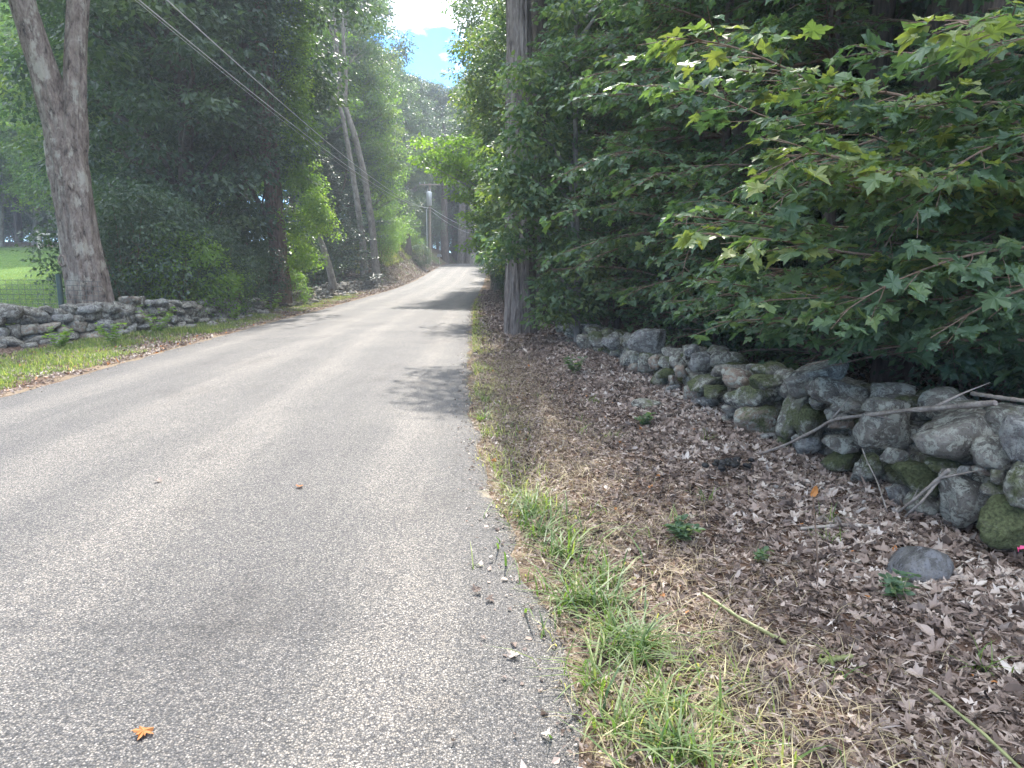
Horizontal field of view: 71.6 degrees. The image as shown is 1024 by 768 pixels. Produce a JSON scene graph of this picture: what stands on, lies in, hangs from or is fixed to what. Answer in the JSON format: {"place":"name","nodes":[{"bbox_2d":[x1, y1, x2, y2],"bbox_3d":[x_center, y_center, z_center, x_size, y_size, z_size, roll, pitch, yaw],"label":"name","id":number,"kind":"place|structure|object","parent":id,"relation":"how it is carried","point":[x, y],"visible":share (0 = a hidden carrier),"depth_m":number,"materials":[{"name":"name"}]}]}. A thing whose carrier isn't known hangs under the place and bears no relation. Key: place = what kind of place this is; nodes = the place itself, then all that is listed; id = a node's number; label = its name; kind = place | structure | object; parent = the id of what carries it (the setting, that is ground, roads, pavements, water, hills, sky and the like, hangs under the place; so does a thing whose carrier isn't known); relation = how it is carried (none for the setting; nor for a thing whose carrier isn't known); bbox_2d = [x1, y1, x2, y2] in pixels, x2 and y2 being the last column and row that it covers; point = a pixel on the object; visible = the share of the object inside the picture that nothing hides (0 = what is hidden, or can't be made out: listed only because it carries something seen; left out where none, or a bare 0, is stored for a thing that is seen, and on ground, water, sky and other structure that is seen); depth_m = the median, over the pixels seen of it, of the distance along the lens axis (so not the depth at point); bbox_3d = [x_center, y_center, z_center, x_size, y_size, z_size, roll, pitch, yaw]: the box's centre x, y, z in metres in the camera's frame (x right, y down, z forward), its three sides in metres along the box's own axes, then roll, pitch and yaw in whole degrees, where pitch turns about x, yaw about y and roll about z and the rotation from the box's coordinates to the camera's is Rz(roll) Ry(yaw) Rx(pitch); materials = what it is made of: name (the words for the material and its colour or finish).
{"place":"outdoors","nodes":[
{"label":"outdoors","id":0,"kind":"place"},
{"bbox_2d":[0,264,585,767],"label":"road","id":1,"kind":"structure","parent":0,"point":[226,592],"depth_m":3.64,"materials":[{"name":"asphalt"}]},
{"bbox_2d":[3,309,615,767],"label":"edge debris","id":2,"kind":"object","parent":1,"relation":"on","point":[557,759],"visible":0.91,"depth_m":3.25,"materials":[{"name":"gravel"}]},
{"bbox_2d":[5,0,664,252],"label":"sky","id":3,"kind":"structure","parent":0,"point":[430,28],"materials":[{"name":"white"}]},
{"bbox_2d":[0,242,1023,767],"bbox_3d":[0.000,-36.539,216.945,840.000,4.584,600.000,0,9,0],"label":"ground","id":4,"kind":"structure","parent":0,"point":[6,252],"depth_m":3.77,"materials":[{"name":"soil"}]},
{"bbox_2d":[2,14,22,241],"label":"oak tree","id":5,"kind":"object","parent":4,"relation":"on","point":[17,218],"visible":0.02,"depth_m":72.05,"materials":[{"name":"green plant"}]},
{"bbox_2d":[0,1,48,246],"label":"ash tree","id":6,"kind":"object","parent":4,"relation":"on","point":[2,209],"visible":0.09,"depth_m":60.30,"materials":[{"name":"green plant"}]},
{"bbox_2d":[0,2,49,244],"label":"ash tree","id":7,"kind":"object","parent":4,"relation":"on","point":[32,218],"visible":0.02,"depth_m":64.23,"materials":[{"name":"green plant"}]},
{"bbox_2d":[4,191,56,241],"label":"shrub","id":8,"kind":"object","parent":4,"relation":"on","point":[10,215],"visible":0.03,"depth_m":80.47,"materials":[{"name":"green plant"}]},
{"bbox_2d":[0,274,101,324],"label":"wire fence","id":9,"kind":"object","parent":4,"relation":"on","point":[59,289],"visible":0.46,"depth_m":16.25,"materials":[{"name":"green metal"}]},
{"bbox_2d":[0,2,109,245],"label":"ash tree","id":10,"kind":"object","parent":4,"relation":"on","point":[3,28],"visible":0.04,"depth_m":55.84,"materials":[{"name":"green plant"}]},
{"bbox_2d":[0,4,138,192],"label":"ash tree","id":11,"kind":"object","parent":4,"relation":"on","point":[19,126],"visible":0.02,"depth_m":53.75,"materials":[{"name":"green plant"}]},
{"bbox_2d":[3,0,142,303],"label":"twin trunk tree","id":12,"kind":"object","parent":4,"relation":"on","point":[61,104],"visible":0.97,"depth_m":16.39,"materials":[{"name":"brown plant"}]},
{"bbox_2d":[11,173,211,314],"bbox_3d":[-10.903,-3.643,20.311,4.968,4.484,4.712,-2,10,-11],"label":"shrub","id":13,"kind":"object","parent":4,"relation":"on","point":[139,201],"visible":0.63,"depth_m":19.28,"materials":[{"name":"green plant"}]},
{"bbox_2d":[52,230,179,300],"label":"shrub","id":14,"kind":"object","parent":4,"relation":"on","point":[118,256],"visible":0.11,"depth_m":20.78,"materials":[{"name":"green plant"}]},
{"bbox_2d":[0,0,234,207],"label":"oak tree","id":15,"kind":"object","parent":4,"relation":"on","point":[15,47],"visible":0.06,"depth_m":28.55,"materials":[{"name":"green plant"}]},
{"bbox_2d":[0,296,281,348],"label":"stone wall","id":16,"kind":"structure","parent":4,"relation":"on","point":[30,326],"depth_m":15.74,"materials":[{"name":"stone"}]},
{"bbox_2d":[135,304,176,334],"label":"roadside weed","id":17,"kind":"object","parent":4,"relation":"on","point":[162,325],"visible":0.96,"depth_m":16.20,"materials":[{"name":"green plant"}]},
{"bbox_2d":[96,188,243,314],"bbox_3d":[-10.796,-3.789,21.810,4.752,4.289,4.507,-3,10,-19],"label":"shrub","id":18,"kind":"object","parent":4,"relation":"on","point":[183,218],"visible":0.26,"depth_m":20.92,"materials":[{"name":"green plant"}]},
{"bbox_2d":[109,228,245,317],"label":"shrub","id":19,"kind":"object","parent":4,"relation":"on","point":[206,255],"visible":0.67,"depth_m":20.37,"materials":[{"name":"green plant"}]},
{"bbox_2d":[0,0,357,259],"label":"oak tree","id":20,"kind":"object","parent":4,"relation":"on","point":[177,47],"visible":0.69,"depth_m":24.18,"materials":[{"name":"green plant"}]},
{"bbox_2d":[99,176,261,297],"bbox_3d":[-11.798,-4.809,25.582,5.616,5.069,5.326,9,13,43],"label":"shrub","id":21,"kind":"object","parent":4,"relation":"on","point":[193,201],"visible":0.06,"depth_m":24.92,"materials":[{"name":"green plant"}]},
{"bbox_2d":[0,250,381,324],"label":"lawn grass","id":22,"kind":"structure","parent":4,"relation":"on","point":[22,283],"depth_m":32.08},
{"bbox_2d":[0,287,383,389],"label":"verge grass","id":23,"kind":"structure","parent":4,"relation":"on","point":[70,348],"depth_m":13.31,"materials":[{"name":"plant"}]},
{"bbox_2d":[0,243,440,396],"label":"leaf litter","id":24,"kind":"object","parent":4,"relation":"on","point":[398,283],"visible":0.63,"depth_m":18.41,"materials":[{"name":"plant"}]},
{"bbox_2d":[170,222,271,314],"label":"shrub","id":25,"kind":"object","parent":4,"relation":"on","point":[230,251],"visible":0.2,"depth_m":23.08,"materials":[{"name":"green plant"}]},
{"bbox_2d":[49,0,393,279],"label":"oak tree","id":26,"kind":"object","parent":4,"relation":"on","point":[344,6],"visible":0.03,"depth_m":29.23,"materials":[{"name":"green plant"}]},
{"bbox_2d":[108,0,346,303],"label":"ivy covered tree","id":27,"kind":"object","parent":4,"relation":"on","point":[297,39],"visible":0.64,"depth_m":26.77,"materials":[{"name":"green plant"}]},
{"bbox_2d":[221,242,294,307],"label":"shrub","id":28,"kind":"object","parent":4,"relation":"on","point":[265,258],"visible":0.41,"depth_m":26.67,"materials":[{"name":"green plant"}]},
{"bbox_2d":[203,188,323,297],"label":"shrub","id":29,"kind":"object","parent":4,"relation":"on","point":[285,211],"visible":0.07,"depth_m":32.28,"materials":[{"name":"green plant"}]},
{"bbox_2d":[291,269,314,302],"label":"weedy bush","id":30,"kind":"object","parent":4,"relation":"on","point":[300,285],"visible":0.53,"depth_m":30.52,"materials":[{"name":"green plant"}]},
{"bbox_2d":[248,3,370,220],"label":"ash tree","id":31,"kind":"object","parent":4,"relation":"on","point":[325,32],"visible":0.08,"depth_m":53.42,"materials":[{"name":"green plant"}]},
{"bbox_2d":[292,159,337,289],"bbox_3d":[-10.129,-8.033,36.194,2.268,6.432,2.461,0,9,0],"label":"leaning tree","id":32,"kind":"object","parent":4,"relation":"on","point":[331,278],"visible":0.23,"depth_m":36.21,"materials":[{"name":"grey plant"}]},
{"bbox_2d":[286,220,350,288],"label":"shrub","id":33,"kind":"object","parent":4,"relation":"on","point":[314,283],"visible":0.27,"depth_m":41.23,"materials":[{"name":"green plant"}]},
{"bbox_2d":[279,278,381,306],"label":"stone wall","id":34,"kind":"structure","parent":4,"relation":"on","point":[323,291],"depth_m":36.56,"materials":[{"name":"stone"}]},
{"bbox_2d":[284,154,384,285],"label":"shrub","id":35,"kind":"object","parent":4,"relation":"on","point":[332,178],"visible":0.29,"depth_m":44.08,"materials":[{"name":"green plant"}]},
{"bbox_2d":[303,204,370,273],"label":"shrub","id":36,"kind":"object","parent":4,"relation":"on","point":[346,239],"visible":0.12,"depth_m":49.09,"materials":[{"name":"green plant"}]},
{"bbox_2d":[293,130,393,252],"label":"pine tree","id":37,"kind":"object","parent":4,"relation":"on","point":[334,139],"visible":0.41,"depth_m":51.74,"materials":[{"name":"green plant"}]},
{"bbox_2d":[320,1,367,276],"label":"slender tree","id":38,"kind":"object","parent":4,"relation":"on","point":[358,211],"visible":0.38,"depth_m":49.26,"materials":[{"name":"grey plant"}]},
{"bbox_2d":[318,3,380,283],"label":"slender tree","id":39,"kind":"object","parent":4,"relation":"on","point":[375,265],"visible":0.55,"depth_m":46.09,"materials":[{"name":"grey plant"}]},
{"bbox_2d":[305,0,412,246],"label":"oak tree","id":40,"kind":"object","parent":4,"relation":"on","point":[362,66],"visible":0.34,"depth_m":55.98,"materials":[{"name":"green plant"}]},
{"bbox_2d":[352,222,401,264],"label":"shrub","id":41,"kind":"object","parent":4,"relation":"on","point":[381,248],"visible":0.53,"depth_m":54.63,"materials":[{"name":"green plant"}]},
{"bbox_2d":[334,63,423,241],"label":"ash tree","id":42,"kind":"object","parent":4,"relation":"on","point":[384,170],"visible":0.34,"depth_m":58.79,"materials":[{"name":"green plant"}]},
{"bbox_2d":[345,0,420,214],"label":"oak tree","id":43,"kind":"object","parent":4,"relation":"on","point":[400,44],"visible":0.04,"depth_m":77.98,"materials":[{"name":"green plant"}]},
{"bbox_2d":[341,240,426,275],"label":"bank grass","id":44,"kind":"structure","parent":4,"relation":"on","point":[399,258],"depth_m":59.93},
{"bbox_2d":[360,57,414,217],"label":"oak tree","id":45,"kind":"object","parent":4,"relation":"on","point":[403,137],"visible":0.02,"depth_m":82.43,"materials":[{"name":"green plant"}]},
{"bbox_2d":[366,193,424,239],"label":"shrub","id":46,"kind":"object","parent":4,"relation":"on","point":[407,221],"visible":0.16,"depth_m":74.15,"materials":[{"name":"green plant"}]},
{"bbox_2d":[371,188,425,238],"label":"shrub","id":47,"kind":"object","parent":4,"relation":"on","point":[408,204],"visible":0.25,"depth_m":77.72,"materials":[{"name":"green plant"}]},
{"bbox_2d":[371,51,430,203],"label":"oak tree","id":48,"kind":"object","parent":4,"relation":"on","point":[412,124],"visible":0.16,"depth_m":89.64,"materials":[{"name":"green plant"}]},
{"bbox_2d":[375,73,441,231],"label":"oak tree","id":49,"kind":"object","parent":4,"relation":"on","point":[422,109],"visible":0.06,"depth_m":95.56,"materials":[{"name":"green plant"}]},
{"bbox_2d":[390,133,436,226],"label":"oak tree","id":50,"kind":"object","parent":4,"relation":"on","point":[418,193],"visible":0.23,"depth_m":88.41,"materials":[{"name":"green plant"}]},
{"bbox_2d":[397,196,445,245],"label":"shrub","id":51,"kind":"object","parent":4,"relation":"on","point":[423,204],"visible":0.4,"depth_m":85.28,"materials":[{"name":"green plant"}]},
{"bbox_2d":[411,243,432,267],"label":"shrub","id":52,"kind":"object","parent":4,"relation":"on","point":[420,252],"visible":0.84,"depth_m":71.72,"materials":[{"name":"green plant"}]},
{"bbox_2d":[417,156,440,247],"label":"pine tree","id":53,"kind":"object","parent":4,"relation":"on","point":[433,221],"visible":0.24,"depth_m":97.03,"materials":[{"name":"green plant"}]},
{"bbox_2d":[407,78,451,245],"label":"oak tree","id":54,"kind":"object","parent":4,"relation":"on","point":[435,88],"visible":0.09,"depth_m":104.89,"materials":[{"name":"green plant"}]},
{"bbox_2d":[419,182,439,265],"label":"utility pole","id":55,"kind":"object","parent":4,"relation":"on","point":[429,197],"visible":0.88,"depth_m":77.83,"materials":[{"name":"grey wood"}]},
{"bbox_2d":[166,0,427,207],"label":"overhead wire","id":56,"kind":"object","parent":55,"relation":"attached to","point":[264,87],"visible":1,"depth_m":17.39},
{"bbox_2d":[406,96,464,262],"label":"distant trunk tree","id":57,"kind":"object","parent":4,"relation":"on","point":[444,251],"visible":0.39,"depth_m":93.97,"materials":[{"name":"grey plant"}]},
{"bbox_2d":[434,88,468,263],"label":"distant trunk tree","id":58,"kind":"object","parent":4,"relation":"on","point":[461,256],"visible":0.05,"depth_m":96.64,"materials":[{"name":"grey plant"}]},
{"bbox_2d":[437,177,466,255],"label":"pine tree","id":59,"kind":"object","parent":4,"relation":"on","point":[453,238],"visible":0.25,"depth_m":104.79,"materials":[{"name":"green plant"}]},
{"bbox_2d":[406,131,503,254],"bbox_3d":[-2.045,-7.736,33.152,5.569,8.070,5.563,0,9,0],"label":"arching tree","id":60,"kind":"object","parent":4,"relation":"on","point":[450,163],"visible":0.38,"depth_m":31.78,"materials":[{"name":"green plant"}]},
{"bbox_2d":[436,74,475,249],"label":"oak tree","id":61,"kind":"object","parent":4,"relation":"on","point":[452,211],"visible":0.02,"depth_m":99.14,"materials":[{"name":"green plant"}]},
{"bbox_2d":[438,0,505,235],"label":"arching tree","id":62,"kind":"object","parent":4,"relation":"on","point":[463,8],"visible":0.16,"depth_m":41.64,"materials":[{"name":"green plant"}]},
{"bbox_2d":[457,71,560,268],"bbox_3d":[0.637,-9.159,32.686,6.016,10.998,6.389,-5,11,-28],"label":"ash tree","id":63,"kind":"object","parent":4,"relation":"on","point":[484,221],"visible":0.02,"depth_m":32.44,"materials":[{"name":"green plant"}]},
{"bbox_2d":[438,0,580,285],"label":"arching tree","id":64,"kind":"object","parent":4,"relation":"on","point":[489,108],"visible":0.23,"depth_m":22.22,"materials":[{"name":"green plant"}]},
{"bbox_2d":[504,0,537,334],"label":"roadside tree","id":65,"kind":"object","parent":4,"relation":"on","point":[518,28],"visible":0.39,"depth_m":16.40,"materials":[{"name":"plant"}]},
{"bbox_2d":[531,0,548,320],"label":"roadside tree","id":66,"kind":"object","parent":4,"relation":"on","point":[538,28],"visible":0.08,"depth_m":18.00,"materials":[{"name":"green plant"}]},
{"bbox_2d":[469,0,653,341],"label":"maple tree","id":67,"kind":"object","parent":4,"relation":"on","point":[508,176],"visible":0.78,"depth_m":13.35,"materials":[{"name":"green plant"}]},
{"bbox_2d":[501,0,684,328],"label":"maple tree","id":68,"kind":"object","parent":4,"relation":"on","point":[607,312],"visible":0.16,"depth_m":14.66,"materials":[{"name":"green plant"}]},
{"bbox_2d":[540,216,653,325],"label":"shrub","id":69,"kind":"object","parent":4,"relation":"on","point":[621,224],"visible":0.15,"depth_m":17.98,"materials":[{"name":"green plant"}]},
{"bbox_2d":[537,8,667,327],"bbox_3d":[2.957,-6.921,18.524,4.423,11.044,4.505,-6,11,-34],"label":"maple tree","id":70,"kind":"object","parent":4,"relation":"on","point":[606,304],"visible":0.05,"depth_m":18.55,"materials":[{"name":"green plant"}]},
{"bbox_2d":[594,1,712,327],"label":"maple tree","id":71,"kind":"object","parent":4,"relation":"on","point":[648,305],"visible":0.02,"depth_m":15.72,"materials":[{"name":"green plant"}]},
{"bbox_2d":[529,0,788,347],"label":"maple tree","id":72,"kind":"object","parent":4,"relation":"on","point":[609,50],"visible":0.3,"depth_m":12.32,"materials":[{"name":"green plant"}]},
{"bbox_2d":[538,0,828,346],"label":"maple tree","id":73,"kind":"object","parent":4,"relation":"on","point":[617,163],"visible":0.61,"depth_m":9.32,"materials":[{"name":"green plant"}]},
{"bbox_2d":[637,211,807,360],"bbox_3d":[3.819,-1.608,12.009,2.868,2.730,3.024,8,12,39],"label":"shrub","id":74,"kind":"object","parent":4,"relation":"on","point":[670,329],"visible":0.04,"depth_m":11.99,"materials":[{"name":"green plant"}]},
{"bbox_2d":[603,154,841,335],"bbox_3d":[4.554,-2.654,14.120,4.752,4.289,4.507,-3,10,-20],"label":"shrub","id":75,"kind":"object","parent":4,"relation":"on","point":[625,265],"visible":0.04,"depth_m":14.67,"materials":[{"name":"green plant"}]},
{"bbox_2d":[722,0,760,351],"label":"bare trunk tree","id":76,"kind":"object","parent":4,"relation":"on","point":[739,128],"visible":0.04,"depth_m":10.90,"materials":[{"name":"brown plant"}]},
{"bbox_2d":[465,329,1021,767],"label":"dry grass","id":77,"kind":"structure","parent":4,"relation":"on","point":[719,626],"depth_m":3.15,"materials":[{"name":"plant"}]},
{"bbox_2d":[464,294,1023,767],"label":"verge grass","id":78,"kind":"structure","parent":4,"relation":"on","point":[644,644],"depth_m":2.78,"materials":[{"name":"plant"}]},
{"bbox_2d":[467,343,1023,767],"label":"mulch shreds","id":79,"kind":"object","parent":4,"relation":"on","point":[858,658],"visible":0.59,"depth_m":3.29,"materials":[{"name":"brown plant"}]},
{"bbox_2d":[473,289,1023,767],"bbox_3d":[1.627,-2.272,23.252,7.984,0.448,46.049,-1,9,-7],"label":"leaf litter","id":80,"kind":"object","parent":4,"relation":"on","point":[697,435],"visible":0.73,"depth_m":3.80,"materials":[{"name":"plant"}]},
{"bbox_2d":[662,514,705,540],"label":"weed","id":81,"kind":"object","parent":80,"relation":"on","point":[687,529],"visible":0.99,"depth_m":4.10,"materials":[{"name":"green plant"}]},
{"bbox_2d":[702,457,754,471],"bbox_3d":[1.619,0.597,5.288,0.428,0.059,0.291,0,9,0],"label":"muck heap","id":82,"kind":"object","parent":80,"relation":"on","point":[721,464],"visible":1,"depth_m":5.26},
{"bbox_2d":[702,592,786,644],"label":"cut stem","id":83,"kind":"object","parent":80,"relation":"on","point":[763,631],"visible":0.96,"depth_m":3.15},
{"bbox_2d":[878,568,920,600],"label":"weed","id":84,"kind":"object","parent":80,"relation":"on","point":[895,585],"visible":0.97,"depth_m":3.33,"materials":[{"name":"green plant"}]},
{"bbox_2d":[897,468,983,512],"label":"dead branch","id":85,"kind":"object","parent":80,"relation":"on","point":[943,475],"visible":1,"depth_m":4.00,"materials":[{"name":"wood"}]},
{"bbox_2d":[928,689,1021,767],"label":"cut stem","id":86,"kind":"object","parent":80,"relation":"on","point":[999,748],"visible":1,"depth_m":2.36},
{"bbox_2d":[615,0,918,353],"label":"maple tree","id":87,"kind":"object","parent":4,"relation":"on","point":[709,146],"visible":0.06,"depth_m":11.35,"materials":[{"name":"green plant"}]},
{"bbox_2d":[663,199,879,370],"bbox_3d":[3.622,-1.298,10.214,3.024,2.730,2.868,-4,10,-24],"label":"shrub","id":88,"kind":"object","parent":4,"relation":"on","point":[737,338],"visible":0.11,"depth_m":9.77,"materials":[{"name":"green plant"}]},
{"bbox_2d":[554,319,1023,551],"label":"stone wall","id":89,"kind":"structure","parent":4,"relation":"on","point":[910,453],"depth_m":4.83,"materials":[{"name":"stone"}]},
{"bbox_2d":[759,382,997,454],"bbox_3d":[2.344,0.299,4.723,0.301,0.831,1.918,-3,10,-20],"label":"dead branch","id":90,"kind":"object","parent":89,"relation":"on","point":[942,406],"visible":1,"depth_m":4.29,"materials":[{"name":"wood"}]},
{"bbox_2d":[582,0,1016,218],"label":"oak tree","id":91,"kind":"object","parent":4,"relation":"on","point":[845,52],"visible":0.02,"depth_m":12.41,"materials":[{"name":"green plant"}]},
{"bbox_2d":[603,0,1023,386],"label":"maple tree","id":92,"kind":"object","parent":4,"relation":"on","point":[930,290],"visible":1,"depth_m":4.12,"materials":[{"name":"green plant"}]},
{"bbox_2d":[629,0,1022,371],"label":"maple tree","id":93,"kind":"object","parent":4,"relation":"on","point":[798,12],"visible":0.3,"depth_m":7.44,"materials":[{"name":"green plant"}]},
{"bbox_2d":[832,0,895,365],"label":"bare trunk tree","id":94,"kind":"object","parent":4,"relation":"on","point":[888,9],"visible":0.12,"depth_m":9.48,"materials":[{"name":"brown plant"}]},
{"bbox_2d":[747,0,1023,331],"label":"maple tree","id":95,"kind":"object","parent":4,"relation":"on","point":[944,10],"visible":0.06,"depth_m":8.56,"materials":[{"name":"green plant"}]},
{"bbox_2d":[765,71,1020,374],"bbox_3d":[6.434,-2.132,10.135,4.917,4.679,5.184,8,12,38],"label":"shrub","id":96,"kind":"object","parent":4,"relation":"on","point":[837,216],"visible":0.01,"depth_m":9.92,"materials":[{"name":"green plant"}]},
{"bbox_2d":[785,49,1023,401],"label":"shrub","id":97,"kind":"object","parent":4,"relation":"on","point":[948,355],"visible":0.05,"depth_m":7.01,"materials":[{"name":"green plant"}]},
{"bbox_2d":[886,546,953,582],"bbox_3d":[2.058,0.906,3.591,0.274,0.210,0.338,0,9,0],"label":"rock","id":98,"kind":"object","parent":4,"relation":"on","point":[926,563],"visible":0.69,"depth_m":3.47,"materials":[{"name":"stone"}]},
{"bbox_2d":[869,0,973,387],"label":"bare trunk tree","id":99,"kind":"object","parent":4,"relation":"on","point":[878,365],"visible":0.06,"depth_m":8.48,"materials":[{"name":"brown plant"}]},
{"bbox_2d":[848,0,1023,232],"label":"oak tree","id":100,"kind":"object","parent":4,"relation":"on","point":[918,7],"visible":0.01,"depth_m":10.06,"materials":[{"name":"green plant"}]},
{"bbox_2d":[877,114,1023,405],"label":"shrub","id":101,"kind":"object","parent":4,"relation":"on","point":[1018,379],"visible":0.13,"depth_m":5.86,"materials":[{"name":"green plant"}]},
{"bbox_2d":[938,0,1014,398],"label":"bare trunk tree","id":102,"kind":"object","parent":4,"relation":"on","point":[985,7],"visible":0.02,"depth_m":7.50,"materials":[{"name":"green plant"}]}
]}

